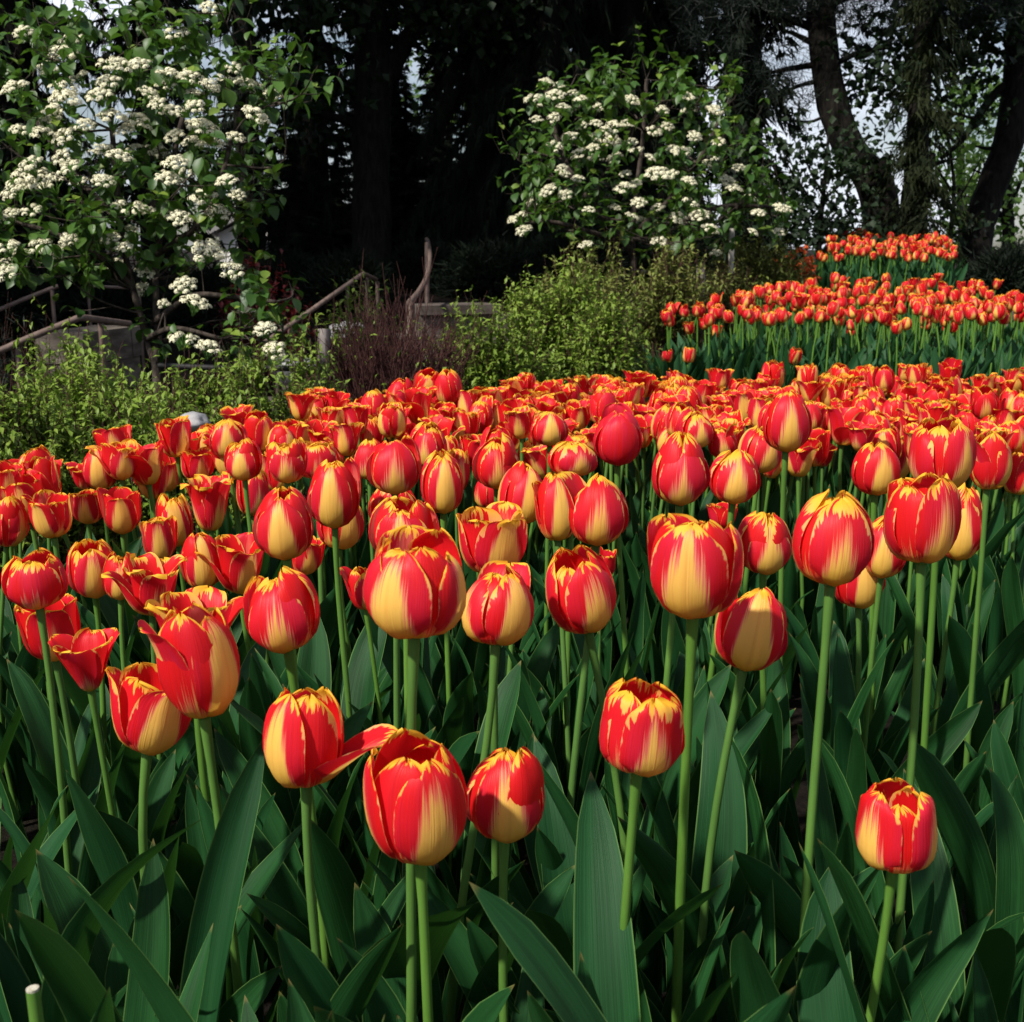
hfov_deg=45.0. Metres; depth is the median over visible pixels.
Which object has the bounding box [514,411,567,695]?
tulip
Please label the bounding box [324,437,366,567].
tulip
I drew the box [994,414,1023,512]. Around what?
tulip
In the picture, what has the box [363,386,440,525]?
tulip
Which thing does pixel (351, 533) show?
tulip
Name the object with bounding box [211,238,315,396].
redleaf maple
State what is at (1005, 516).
tulip
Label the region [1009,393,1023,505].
tulip
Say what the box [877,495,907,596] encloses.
tulip
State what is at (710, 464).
tulip
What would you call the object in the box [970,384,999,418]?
tulip
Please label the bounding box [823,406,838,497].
tulip
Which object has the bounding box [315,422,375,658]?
tulip
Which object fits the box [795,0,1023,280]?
locust tree
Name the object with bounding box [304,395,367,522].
tulip
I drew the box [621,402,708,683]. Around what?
tulip
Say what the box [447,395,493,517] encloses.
tulip
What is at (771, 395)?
tulip
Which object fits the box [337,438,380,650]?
tulip
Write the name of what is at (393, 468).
tulip
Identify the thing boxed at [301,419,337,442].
tulip
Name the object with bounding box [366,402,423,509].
tulip
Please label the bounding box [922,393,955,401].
tulip
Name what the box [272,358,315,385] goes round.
boulder
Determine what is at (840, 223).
young maple tree
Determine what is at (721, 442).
tulip
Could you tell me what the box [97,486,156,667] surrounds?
tulip
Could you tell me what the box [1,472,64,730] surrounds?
tulip
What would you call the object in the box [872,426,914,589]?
tulip
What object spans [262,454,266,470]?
tulip
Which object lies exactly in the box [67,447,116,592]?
tulip
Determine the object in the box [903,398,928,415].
tulip
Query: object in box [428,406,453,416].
tulip
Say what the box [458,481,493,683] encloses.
tulip
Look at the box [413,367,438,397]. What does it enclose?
tulip
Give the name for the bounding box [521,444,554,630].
tulip
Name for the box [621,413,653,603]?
tulip
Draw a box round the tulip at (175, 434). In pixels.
[154,415,192,588]
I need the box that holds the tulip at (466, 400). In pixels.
[455,389,482,486]
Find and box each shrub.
[0,291,73,425]
[0,336,104,570]
[0,389,64,601]
[3,292,131,540]
[12,325,174,552]
[70,346,213,556]
[123,332,233,420]
[147,360,297,539]
[168,304,314,495]
[270,311,353,500]
[287,247,491,494]
[313,269,407,395]
[413,284,569,394]
[486,248,649,426]
[531,218,656,353]
[549,276,661,427]
[616,222,737,360]
[679,247,770,343]
[705,225,811,324]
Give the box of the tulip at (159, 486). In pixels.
[137,461,227,591]
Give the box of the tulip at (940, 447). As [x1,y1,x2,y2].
[851,415,985,939]
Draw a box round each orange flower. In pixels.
[785,244,815,306]
[796,264,811,282]
[797,256,821,299]
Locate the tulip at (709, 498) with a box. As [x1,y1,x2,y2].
[655,394,714,522]
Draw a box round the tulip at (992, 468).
[954,429,1012,842]
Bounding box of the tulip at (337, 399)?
[303,390,349,491]
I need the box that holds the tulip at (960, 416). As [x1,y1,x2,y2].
[926,414,964,642]
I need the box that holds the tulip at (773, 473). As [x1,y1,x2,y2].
[734,458,781,680]
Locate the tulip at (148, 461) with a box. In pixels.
[115,438,163,631]
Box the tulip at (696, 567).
[637,513,743,1021]
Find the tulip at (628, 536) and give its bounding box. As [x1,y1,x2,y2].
[574,425,649,659]
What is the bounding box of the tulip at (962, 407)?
[958,404,1003,512]
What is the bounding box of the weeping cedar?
[867,0,982,266]
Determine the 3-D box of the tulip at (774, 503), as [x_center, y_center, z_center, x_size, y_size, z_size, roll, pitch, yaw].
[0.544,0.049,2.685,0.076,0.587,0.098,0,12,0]
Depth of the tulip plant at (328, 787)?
1.72 m
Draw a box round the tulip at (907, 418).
[865,408,918,584]
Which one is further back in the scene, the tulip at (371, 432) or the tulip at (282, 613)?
the tulip at (371, 432)
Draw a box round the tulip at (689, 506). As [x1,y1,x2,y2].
[668,434,690,514]
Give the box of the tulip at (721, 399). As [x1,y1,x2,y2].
[704,394,749,502]
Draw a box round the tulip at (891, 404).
[882,395,904,417]
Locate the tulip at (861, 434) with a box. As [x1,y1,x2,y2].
[832,420,882,645]
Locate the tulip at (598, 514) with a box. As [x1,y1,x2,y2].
[464,471,628,914]
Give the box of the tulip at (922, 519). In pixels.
[864,472,1023,975]
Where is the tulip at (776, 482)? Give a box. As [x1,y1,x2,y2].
[775,476,777,488]
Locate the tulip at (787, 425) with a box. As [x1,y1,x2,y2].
[755,391,851,858]
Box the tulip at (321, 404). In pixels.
[310,394,327,415]
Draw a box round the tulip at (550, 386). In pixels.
[531,380,559,396]
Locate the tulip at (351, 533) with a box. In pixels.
[317,505,403,786]
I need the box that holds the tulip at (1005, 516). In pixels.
[996,502,1006,525]
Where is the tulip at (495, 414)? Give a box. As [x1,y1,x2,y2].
[490,399,501,429]
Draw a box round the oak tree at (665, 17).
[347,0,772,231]
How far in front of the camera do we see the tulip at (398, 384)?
2.85 m
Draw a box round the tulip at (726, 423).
[712,418,752,580]
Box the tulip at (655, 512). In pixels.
[649,433,665,517]
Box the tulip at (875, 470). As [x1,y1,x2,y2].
[828,442,938,790]
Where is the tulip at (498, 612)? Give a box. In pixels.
[365,560,574,1021]
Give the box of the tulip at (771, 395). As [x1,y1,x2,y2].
[755,388,781,496]
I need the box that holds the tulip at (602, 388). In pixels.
[595,385,613,482]
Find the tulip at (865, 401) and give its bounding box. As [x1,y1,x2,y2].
[834,394,875,516]
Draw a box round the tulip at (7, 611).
[0,525,85,666]
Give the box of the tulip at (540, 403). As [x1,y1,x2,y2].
[526,394,560,542]
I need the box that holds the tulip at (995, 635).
[968,452,1023,709]
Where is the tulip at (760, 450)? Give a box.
[655,425,810,731]
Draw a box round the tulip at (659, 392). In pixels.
[624,386,671,525]
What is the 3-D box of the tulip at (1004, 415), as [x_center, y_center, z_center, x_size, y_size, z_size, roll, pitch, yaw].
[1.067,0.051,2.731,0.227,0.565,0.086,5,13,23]
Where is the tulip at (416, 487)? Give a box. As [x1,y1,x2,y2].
[383,389,417,499]
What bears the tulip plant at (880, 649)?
on the ground
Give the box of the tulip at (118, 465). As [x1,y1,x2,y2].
[80,438,158,666]
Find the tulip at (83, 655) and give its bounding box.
[48,627,196,932]
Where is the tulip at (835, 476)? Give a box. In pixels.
[826,412,844,489]
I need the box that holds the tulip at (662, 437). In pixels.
[632,427,668,602]
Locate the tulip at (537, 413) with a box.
[524,410,555,594]
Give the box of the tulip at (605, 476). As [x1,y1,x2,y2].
[595,427,631,575]
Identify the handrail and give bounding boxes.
[0,284,58,323]
[0,314,132,406]
[87,285,146,402]
[263,272,379,393]
[406,237,431,338]
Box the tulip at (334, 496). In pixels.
[307,457,420,856]
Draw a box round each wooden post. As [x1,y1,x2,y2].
[316,329,330,388]
[695,264,704,351]
[726,228,734,288]
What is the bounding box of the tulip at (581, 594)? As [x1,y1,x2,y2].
[530,544,666,946]
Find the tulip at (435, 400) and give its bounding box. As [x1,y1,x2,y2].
[431,396,439,403]
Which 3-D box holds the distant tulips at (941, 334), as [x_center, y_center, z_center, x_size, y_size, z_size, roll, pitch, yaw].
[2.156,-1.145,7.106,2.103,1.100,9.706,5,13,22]
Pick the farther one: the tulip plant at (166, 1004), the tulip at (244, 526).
the tulip at (244, 526)
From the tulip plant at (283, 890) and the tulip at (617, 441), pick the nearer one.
the tulip plant at (283, 890)
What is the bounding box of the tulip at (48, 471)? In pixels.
[21,455,109,693]
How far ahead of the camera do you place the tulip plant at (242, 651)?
1.84 m
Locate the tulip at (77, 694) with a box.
[61,551,163,817]
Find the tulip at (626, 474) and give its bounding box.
[624,402,655,510]
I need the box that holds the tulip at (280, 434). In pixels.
[267,424,328,585]
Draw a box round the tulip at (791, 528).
[778,478,794,536]
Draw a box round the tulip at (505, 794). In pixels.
[466,746,544,1021]
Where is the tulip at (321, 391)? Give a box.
[305,386,333,395]
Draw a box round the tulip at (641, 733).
[599,677,733,1021]
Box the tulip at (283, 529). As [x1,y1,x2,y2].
[214,486,364,904]
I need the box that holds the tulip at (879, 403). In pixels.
[872,395,885,411]
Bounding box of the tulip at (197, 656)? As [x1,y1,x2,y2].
[129,602,287,1021]
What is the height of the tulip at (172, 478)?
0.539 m
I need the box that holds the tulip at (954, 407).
[931,398,987,525]
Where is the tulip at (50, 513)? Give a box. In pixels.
[22,489,89,744]
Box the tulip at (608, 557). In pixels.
[533,546,646,787]
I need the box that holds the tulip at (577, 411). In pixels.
[562,399,621,539]
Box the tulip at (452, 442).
[444,435,459,663]
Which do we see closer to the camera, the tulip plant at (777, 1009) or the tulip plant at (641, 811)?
the tulip plant at (777, 1009)
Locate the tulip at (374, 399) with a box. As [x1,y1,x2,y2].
[360,389,422,500]
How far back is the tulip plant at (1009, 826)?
1.32 m
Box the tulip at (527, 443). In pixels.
[517,440,544,583]
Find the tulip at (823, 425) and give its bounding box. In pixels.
[786,415,825,492]
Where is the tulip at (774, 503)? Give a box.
[750,400,780,516]
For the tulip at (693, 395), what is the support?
on the ground
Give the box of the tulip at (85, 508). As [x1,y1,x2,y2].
[68,489,142,556]
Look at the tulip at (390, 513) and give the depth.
1.23 m
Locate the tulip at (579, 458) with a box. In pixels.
[534,441,602,808]
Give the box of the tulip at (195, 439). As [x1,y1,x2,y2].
[141,429,206,591]
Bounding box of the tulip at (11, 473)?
[0,460,46,804]
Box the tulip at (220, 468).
[203,438,269,578]
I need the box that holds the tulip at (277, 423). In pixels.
[272,421,296,488]
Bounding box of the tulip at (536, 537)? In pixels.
[523,523,537,562]
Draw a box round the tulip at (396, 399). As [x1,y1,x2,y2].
[364,387,415,493]
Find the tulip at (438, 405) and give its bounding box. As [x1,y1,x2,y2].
[430,401,471,522]
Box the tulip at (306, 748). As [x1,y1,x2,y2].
[231,686,405,1021]
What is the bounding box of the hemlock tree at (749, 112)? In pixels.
[675,0,811,263]
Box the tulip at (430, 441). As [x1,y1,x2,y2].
[415,421,468,663]
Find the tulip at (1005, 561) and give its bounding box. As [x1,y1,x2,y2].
[1003,441,1023,603]
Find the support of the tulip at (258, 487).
on the ground
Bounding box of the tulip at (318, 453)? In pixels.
[268,442,357,790]
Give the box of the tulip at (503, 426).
[496,421,536,650]
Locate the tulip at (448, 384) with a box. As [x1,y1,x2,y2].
[435,368,462,434]
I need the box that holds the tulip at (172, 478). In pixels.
[95,452,186,588]
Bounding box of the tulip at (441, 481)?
[359,449,475,886]
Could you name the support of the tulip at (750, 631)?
on the ground
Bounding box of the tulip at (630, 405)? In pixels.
[600,401,646,534]
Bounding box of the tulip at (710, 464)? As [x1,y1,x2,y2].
[704,455,712,497]
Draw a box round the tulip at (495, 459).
[472,432,574,746]
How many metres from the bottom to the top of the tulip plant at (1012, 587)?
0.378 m
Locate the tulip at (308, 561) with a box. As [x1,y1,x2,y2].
[263,535,336,702]
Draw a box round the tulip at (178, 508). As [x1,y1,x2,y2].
[66,493,239,662]
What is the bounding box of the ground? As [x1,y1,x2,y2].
[0,250,1012,1021]
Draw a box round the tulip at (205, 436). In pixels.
[202,433,220,536]
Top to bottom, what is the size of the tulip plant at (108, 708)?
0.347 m
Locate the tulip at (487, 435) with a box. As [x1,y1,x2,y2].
[480,425,520,560]
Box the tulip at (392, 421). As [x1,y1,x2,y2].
[358,402,406,561]
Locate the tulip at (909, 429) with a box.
[888,422,949,705]
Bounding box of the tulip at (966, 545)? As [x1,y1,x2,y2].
[917,483,1023,757]
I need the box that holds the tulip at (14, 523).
[0,494,40,826]
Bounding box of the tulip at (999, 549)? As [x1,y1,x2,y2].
[997,424,1022,553]
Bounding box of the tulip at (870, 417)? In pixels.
[862,410,891,509]
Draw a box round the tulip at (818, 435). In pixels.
[800,428,830,679]
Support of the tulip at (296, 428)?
on the ground
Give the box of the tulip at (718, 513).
[707,502,737,635]
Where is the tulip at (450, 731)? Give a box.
[348,489,463,749]
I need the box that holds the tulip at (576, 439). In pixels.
[550,435,611,554]
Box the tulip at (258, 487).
[227,469,301,593]
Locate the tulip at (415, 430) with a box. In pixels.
[410,421,433,493]
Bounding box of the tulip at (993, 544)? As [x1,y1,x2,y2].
[936,511,1023,689]
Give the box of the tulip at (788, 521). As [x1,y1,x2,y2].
[759,489,789,528]
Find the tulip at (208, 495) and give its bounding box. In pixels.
[174,471,234,591]
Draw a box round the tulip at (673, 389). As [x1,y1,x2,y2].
[645,382,681,508]
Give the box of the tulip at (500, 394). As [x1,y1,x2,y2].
[479,385,509,402]
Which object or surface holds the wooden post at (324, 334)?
on the ground
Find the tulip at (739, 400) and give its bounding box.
[727,389,766,430]
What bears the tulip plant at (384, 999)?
on the ground
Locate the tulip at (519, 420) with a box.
[504,406,552,653]
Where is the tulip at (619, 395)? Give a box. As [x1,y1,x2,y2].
[612,389,625,490]
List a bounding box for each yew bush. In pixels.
[0,252,82,353]
[33,248,162,328]
[139,250,285,338]
[244,243,325,306]
[293,241,404,315]
[382,233,457,293]
[422,229,559,299]
[521,219,629,295]
[625,206,743,290]
[708,208,796,266]
[957,237,1023,299]
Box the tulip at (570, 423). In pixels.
[556,418,579,545]
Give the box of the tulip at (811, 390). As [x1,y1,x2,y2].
[795,380,829,493]
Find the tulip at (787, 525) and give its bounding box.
[777,472,787,583]
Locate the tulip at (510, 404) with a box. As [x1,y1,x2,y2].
[496,398,527,421]
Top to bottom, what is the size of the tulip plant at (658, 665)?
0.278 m
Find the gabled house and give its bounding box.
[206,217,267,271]
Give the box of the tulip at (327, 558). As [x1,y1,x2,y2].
[316,547,334,680]
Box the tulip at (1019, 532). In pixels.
[977,486,1023,568]
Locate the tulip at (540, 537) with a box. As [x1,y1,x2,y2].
[516,450,543,553]
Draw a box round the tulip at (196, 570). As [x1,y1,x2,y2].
[132,532,244,739]
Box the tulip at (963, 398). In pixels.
[953,392,970,485]
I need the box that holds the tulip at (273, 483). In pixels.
[264,451,284,574]
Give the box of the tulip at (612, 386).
[589,383,624,472]
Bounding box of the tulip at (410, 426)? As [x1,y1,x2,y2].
[360,418,415,520]
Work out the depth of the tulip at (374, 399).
2.81 m
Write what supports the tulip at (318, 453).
on the ground
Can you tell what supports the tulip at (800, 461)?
on the ground
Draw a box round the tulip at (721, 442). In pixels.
[708,421,744,586]
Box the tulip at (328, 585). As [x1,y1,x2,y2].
[305,441,345,675]
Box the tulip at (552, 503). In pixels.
[505,472,632,816]
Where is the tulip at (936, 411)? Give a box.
[908,401,998,660]
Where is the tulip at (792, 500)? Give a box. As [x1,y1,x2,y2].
[786,444,837,525]
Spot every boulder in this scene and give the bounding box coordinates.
[181,411,210,432]
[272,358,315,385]
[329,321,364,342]
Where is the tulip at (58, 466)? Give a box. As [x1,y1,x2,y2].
[11,459,71,624]
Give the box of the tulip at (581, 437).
[561,434,590,547]
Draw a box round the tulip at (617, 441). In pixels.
[552,402,642,800]
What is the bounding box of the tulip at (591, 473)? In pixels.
[580,422,597,544]
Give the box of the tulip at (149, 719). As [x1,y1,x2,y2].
[105,662,301,995]
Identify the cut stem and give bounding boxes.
[26,984,43,1021]
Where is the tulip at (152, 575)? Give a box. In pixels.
[101,552,186,856]
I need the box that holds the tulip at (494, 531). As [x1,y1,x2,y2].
[360,501,574,1004]
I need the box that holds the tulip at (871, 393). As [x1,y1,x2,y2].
[863,386,885,400]
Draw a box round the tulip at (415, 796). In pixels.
[363,728,467,1021]
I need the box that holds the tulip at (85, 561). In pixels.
[38,538,141,795]
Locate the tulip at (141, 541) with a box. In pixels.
[133,460,187,587]
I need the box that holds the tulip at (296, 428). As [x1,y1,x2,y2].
[280,418,316,537]
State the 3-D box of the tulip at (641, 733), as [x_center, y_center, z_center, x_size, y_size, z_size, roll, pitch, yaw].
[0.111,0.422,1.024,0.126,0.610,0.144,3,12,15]
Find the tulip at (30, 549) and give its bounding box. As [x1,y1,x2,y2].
[19,537,65,566]
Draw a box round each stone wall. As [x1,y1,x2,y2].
[35,325,142,409]
[406,302,501,335]
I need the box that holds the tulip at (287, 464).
[265,437,393,705]
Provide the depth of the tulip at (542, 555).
2.53 m
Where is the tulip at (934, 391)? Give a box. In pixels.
[922,383,949,400]
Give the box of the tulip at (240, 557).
[195,532,262,774]
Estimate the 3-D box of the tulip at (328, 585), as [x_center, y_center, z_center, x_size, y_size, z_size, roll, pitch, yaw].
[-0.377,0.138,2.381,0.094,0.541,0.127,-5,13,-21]
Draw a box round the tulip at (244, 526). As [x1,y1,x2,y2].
[241,517,247,532]
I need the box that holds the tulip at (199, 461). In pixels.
[180,447,214,532]
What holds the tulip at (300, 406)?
on the ground
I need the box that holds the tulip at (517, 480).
[476,461,579,850]
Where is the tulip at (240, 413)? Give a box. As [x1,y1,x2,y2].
[219,404,253,424]
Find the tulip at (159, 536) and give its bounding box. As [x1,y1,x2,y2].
[76,515,180,819]
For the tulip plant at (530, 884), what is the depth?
1.52 m
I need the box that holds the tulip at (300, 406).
[284,391,318,493]
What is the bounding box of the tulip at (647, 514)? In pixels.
[645,503,650,524]
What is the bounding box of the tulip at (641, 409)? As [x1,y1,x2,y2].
[626,402,657,625]
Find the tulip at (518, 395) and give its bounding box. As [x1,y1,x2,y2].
[513,393,529,441]
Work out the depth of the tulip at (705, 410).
2.66 m
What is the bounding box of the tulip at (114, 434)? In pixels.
[92,424,157,626]
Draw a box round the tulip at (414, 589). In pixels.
[276,525,466,1021]
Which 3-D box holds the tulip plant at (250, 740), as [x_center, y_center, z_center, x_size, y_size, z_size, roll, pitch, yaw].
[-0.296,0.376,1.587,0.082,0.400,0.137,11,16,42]
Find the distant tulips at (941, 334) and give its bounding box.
[421,227,1023,515]
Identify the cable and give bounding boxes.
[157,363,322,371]
[633,269,700,281]
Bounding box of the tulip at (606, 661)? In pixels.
[550,432,642,682]
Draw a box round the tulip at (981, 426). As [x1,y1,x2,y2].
[928,421,1018,627]
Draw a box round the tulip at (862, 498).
[831,492,864,630]
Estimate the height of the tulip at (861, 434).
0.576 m
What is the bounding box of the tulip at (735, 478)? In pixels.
[707,449,795,718]
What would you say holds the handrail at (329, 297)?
on the ground
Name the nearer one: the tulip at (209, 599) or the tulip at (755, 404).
the tulip at (209, 599)
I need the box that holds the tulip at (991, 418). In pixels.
[971,414,998,486]
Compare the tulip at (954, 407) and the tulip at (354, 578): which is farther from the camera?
the tulip at (954, 407)
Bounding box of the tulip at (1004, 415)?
[989,408,1023,557]
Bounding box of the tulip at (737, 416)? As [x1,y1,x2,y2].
[709,410,753,573]
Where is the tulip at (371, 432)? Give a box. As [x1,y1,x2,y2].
[361,414,384,534]
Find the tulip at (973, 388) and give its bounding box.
[967,386,1007,515]
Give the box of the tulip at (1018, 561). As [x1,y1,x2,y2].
[1016,552,1020,570]
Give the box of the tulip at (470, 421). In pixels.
[444,407,482,442]
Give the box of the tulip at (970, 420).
[959,409,980,484]
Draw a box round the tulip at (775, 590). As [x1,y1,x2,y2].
[773,437,809,599]
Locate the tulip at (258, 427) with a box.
[244,409,272,452]
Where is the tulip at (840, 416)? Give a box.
[825,405,867,632]
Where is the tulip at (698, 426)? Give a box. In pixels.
[680,411,714,619]
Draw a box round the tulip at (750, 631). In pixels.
[646,587,813,1021]
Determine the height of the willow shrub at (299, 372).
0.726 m
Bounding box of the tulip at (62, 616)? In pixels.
[7,593,195,919]
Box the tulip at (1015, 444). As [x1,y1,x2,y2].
[994,415,1023,700]
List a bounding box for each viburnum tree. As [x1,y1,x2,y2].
[0,0,345,404]
[486,25,797,342]
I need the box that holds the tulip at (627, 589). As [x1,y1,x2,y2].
[594,416,642,653]
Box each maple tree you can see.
[178,0,573,267]
[733,40,929,285]
[899,28,1018,261]
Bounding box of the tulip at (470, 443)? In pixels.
[439,434,481,528]
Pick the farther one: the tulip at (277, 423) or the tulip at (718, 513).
the tulip at (277, 423)
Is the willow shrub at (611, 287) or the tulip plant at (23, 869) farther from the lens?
the willow shrub at (611, 287)
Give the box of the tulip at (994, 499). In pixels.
[988,489,998,523]
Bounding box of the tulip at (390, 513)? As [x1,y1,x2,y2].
[368,496,524,982]
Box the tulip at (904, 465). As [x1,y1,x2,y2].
[899,436,909,580]
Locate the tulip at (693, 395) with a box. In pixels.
[676,385,745,518]
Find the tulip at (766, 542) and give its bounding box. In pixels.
[738,511,804,864]
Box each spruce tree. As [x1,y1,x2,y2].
[0,0,128,274]
[0,28,22,247]
[38,0,234,290]
[164,0,293,270]
[227,3,398,265]
[229,36,352,267]
[327,36,400,225]
[328,140,352,255]
[348,34,436,207]
[349,80,467,256]
[395,101,461,249]
[397,0,542,254]
[408,32,465,232]
[416,45,582,254]
[464,0,616,254]
[560,0,712,270]
[565,51,694,189]
[644,56,720,207]
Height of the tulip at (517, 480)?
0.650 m
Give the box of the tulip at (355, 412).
[342,403,371,526]
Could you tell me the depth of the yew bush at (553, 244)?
11.20 m
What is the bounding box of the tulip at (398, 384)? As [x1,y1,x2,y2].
[360,377,412,507]
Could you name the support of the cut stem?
on the ground
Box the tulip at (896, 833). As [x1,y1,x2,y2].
[791,777,992,1021]
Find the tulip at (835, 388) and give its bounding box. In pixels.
[819,376,853,492]
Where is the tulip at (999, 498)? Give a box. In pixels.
[990,489,1021,542]
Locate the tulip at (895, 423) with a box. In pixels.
[889,420,900,426]
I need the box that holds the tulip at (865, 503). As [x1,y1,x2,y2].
[863,495,870,510]
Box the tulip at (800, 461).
[784,442,821,698]
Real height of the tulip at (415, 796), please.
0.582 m
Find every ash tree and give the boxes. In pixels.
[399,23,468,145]
[894,85,1001,253]
[929,50,1023,250]
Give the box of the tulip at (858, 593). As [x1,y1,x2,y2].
[789,568,913,773]
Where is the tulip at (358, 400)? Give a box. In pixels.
[354,396,367,544]
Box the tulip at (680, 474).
[600,431,780,991]
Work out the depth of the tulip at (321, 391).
3.53 m
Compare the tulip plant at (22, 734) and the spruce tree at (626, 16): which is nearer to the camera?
the tulip plant at (22, 734)
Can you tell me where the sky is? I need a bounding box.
[1,0,1023,249]
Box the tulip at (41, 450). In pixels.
[4,444,66,593]
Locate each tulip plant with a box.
[0,655,41,819]
[0,667,44,771]
[0,703,106,803]
[0,704,91,923]
[0,785,67,937]
[0,796,26,871]
[0,820,199,1021]
[0,833,47,920]
[0,924,41,1021]
[2,631,11,658]
[2,914,126,1006]
[3,600,16,783]
[6,879,58,981]
[12,539,51,603]
[13,589,80,610]
[15,839,169,1021]
[27,784,99,899]
[29,715,111,844]
[35,862,179,995]
[36,849,241,1015]
[67,875,314,1021]
[79,536,141,630]
[91,924,212,1021]
[96,684,110,739]
[101,740,281,1021]
[105,944,281,1021]
[113,1008,334,1021]
[151,642,265,811]
[163,701,372,972]
[164,837,191,989]
[169,765,208,986]
[186,637,255,775]
[186,774,263,1021]
[190,722,378,849]
[216,618,331,792]
[220,727,434,960]
[230,702,445,898]
[231,526,235,534]
[231,613,250,643]
[232,677,303,864]
[241,996,384,1021]
[247,819,396,980]
[255,626,386,898]
[275,683,330,857]
[277,984,514,1021]
[278,559,355,676]
[283,600,351,665]
[328,604,350,648]
[331,668,385,683]
[337,938,405,1021]
[357,628,436,724]
[362,863,483,1021]
[416,883,723,1021]
[419,621,466,717]
[420,637,487,717]
[436,630,449,662]
[437,632,500,697]
[438,661,520,903]
[450,611,549,715]
[455,618,478,654]
[466,917,518,1015]
[469,882,606,1021]
[471,874,554,1011]
[476,646,588,748]
[486,621,620,666]
[498,685,619,796]
[507,650,551,701]
[511,841,536,900]
[514,602,550,657]
[527,771,640,1021]
[528,865,645,1010]
[531,574,618,709]
[544,1009,559,1021]
[577,951,796,1021]
[581,655,678,689]
[603,770,621,817]
[604,759,744,1000]
[612,570,659,677]
[618,691,796,1021]
[620,627,698,708]
[630,665,730,838]
[638,801,644,828]
[638,915,749,1021]
[641,775,789,945]
[642,826,753,994]
[651,633,704,684]
[661,608,703,690]
[690,665,759,777]
[690,762,751,905]
[697,619,732,708]
[705,617,712,645]
[708,640,893,871]
[711,869,878,1021]
[713,536,792,623]
[715,867,879,1021]
[728,700,795,777]
[734,684,883,996]
[738,590,812,694]
[744,792,853,876]
[749,823,816,961]
[772,960,781,983]
[782,834,885,985]
[782,892,905,999]
[784,605,868,673]
[794,583,823,660]
[796,867,856,1021]
[799,843,867,1021]
[817,838,911,1020]
[821,743,953,875]
[844,701,981,827]
[849,606,915,709]
[854,634,885,757]
[868,574,929,648]
[878,749,978,910]
[886,575,1023,726]
[891,693,1021,772]
[895,945,928,1021]
[903,769,1023,1021]
[905,802,993,927]
[915,743,1017,984]
[922,650,941,710]
[939,499,1003,629]
[941,574,994,684]
[947,615,1017,846]
[948,951,998,1021]
[964,686,1023,801]
[972,864,1023,988]
[989,767,1023,1021]
[990,720,1023,819]
[1001,550,1023,742]
[1018,971,1023,1021]
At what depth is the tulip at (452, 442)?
2.46 m
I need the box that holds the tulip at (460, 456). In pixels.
[444,448,469,666]
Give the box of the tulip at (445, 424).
[418,414,464,541]
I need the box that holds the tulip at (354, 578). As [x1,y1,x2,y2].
[297,566,404,759]
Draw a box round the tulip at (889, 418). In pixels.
[870,410,904,515]
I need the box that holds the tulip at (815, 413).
[770,400,822,560]
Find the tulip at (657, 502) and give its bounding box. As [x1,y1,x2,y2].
[656,496,673,511]
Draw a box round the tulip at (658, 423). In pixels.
[629,404,670,672]
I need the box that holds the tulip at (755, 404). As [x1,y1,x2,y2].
[737,397,772,518]
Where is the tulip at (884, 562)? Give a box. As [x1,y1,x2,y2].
[823,515,909,839]
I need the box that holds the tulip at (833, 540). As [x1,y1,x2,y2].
[732,489,931,1021]
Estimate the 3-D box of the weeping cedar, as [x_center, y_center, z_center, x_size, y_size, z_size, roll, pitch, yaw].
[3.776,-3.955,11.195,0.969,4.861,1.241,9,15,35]
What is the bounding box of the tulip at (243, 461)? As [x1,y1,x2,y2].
[224,438,287,685]
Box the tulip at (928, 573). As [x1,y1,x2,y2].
[900,447,952,648]
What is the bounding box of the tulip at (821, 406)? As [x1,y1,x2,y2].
[801,399,826,509]
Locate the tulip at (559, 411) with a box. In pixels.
[543,404,565,540]
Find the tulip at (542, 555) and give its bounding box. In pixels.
[520,438,575,645]
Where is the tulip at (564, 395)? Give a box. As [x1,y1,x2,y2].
[541,387,575,408]
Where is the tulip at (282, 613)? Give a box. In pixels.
[240,566,479,1021]
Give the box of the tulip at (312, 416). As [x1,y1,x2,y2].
[308,408,366,557]
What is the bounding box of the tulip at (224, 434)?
[209,418,277,664]
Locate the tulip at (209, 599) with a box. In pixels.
[97,585,275,1007]
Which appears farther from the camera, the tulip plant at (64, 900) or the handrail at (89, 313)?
the handrail at (89, 313)
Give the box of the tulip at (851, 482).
[848,410,881,493]
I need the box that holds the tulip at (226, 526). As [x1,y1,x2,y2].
[197,423,234,535]
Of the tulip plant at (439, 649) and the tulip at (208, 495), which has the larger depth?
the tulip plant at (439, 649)
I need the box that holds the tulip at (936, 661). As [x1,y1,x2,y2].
[933,434,990,672]
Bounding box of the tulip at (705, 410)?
[694,403,724,521]
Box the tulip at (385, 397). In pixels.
[363,394,388,486]
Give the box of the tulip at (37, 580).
[0,547,125,904]
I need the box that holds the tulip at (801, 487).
[800,476,850,502]
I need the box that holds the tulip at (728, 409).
[708,405,733,503]
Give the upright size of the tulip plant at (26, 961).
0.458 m
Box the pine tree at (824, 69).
[662,0,1023,240]
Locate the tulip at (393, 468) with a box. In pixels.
[313,435,478,926]
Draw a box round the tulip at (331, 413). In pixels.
[312,406,357,566]
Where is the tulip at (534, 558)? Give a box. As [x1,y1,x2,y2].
[530,429,575,571]
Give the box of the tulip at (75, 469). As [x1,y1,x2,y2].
[64,461,95,540]
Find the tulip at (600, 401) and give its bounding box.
[576,388,629,549]
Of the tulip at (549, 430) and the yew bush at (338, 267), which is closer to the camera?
the tulip at (549, 430)
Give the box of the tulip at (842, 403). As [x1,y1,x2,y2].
[830,398,852,468]

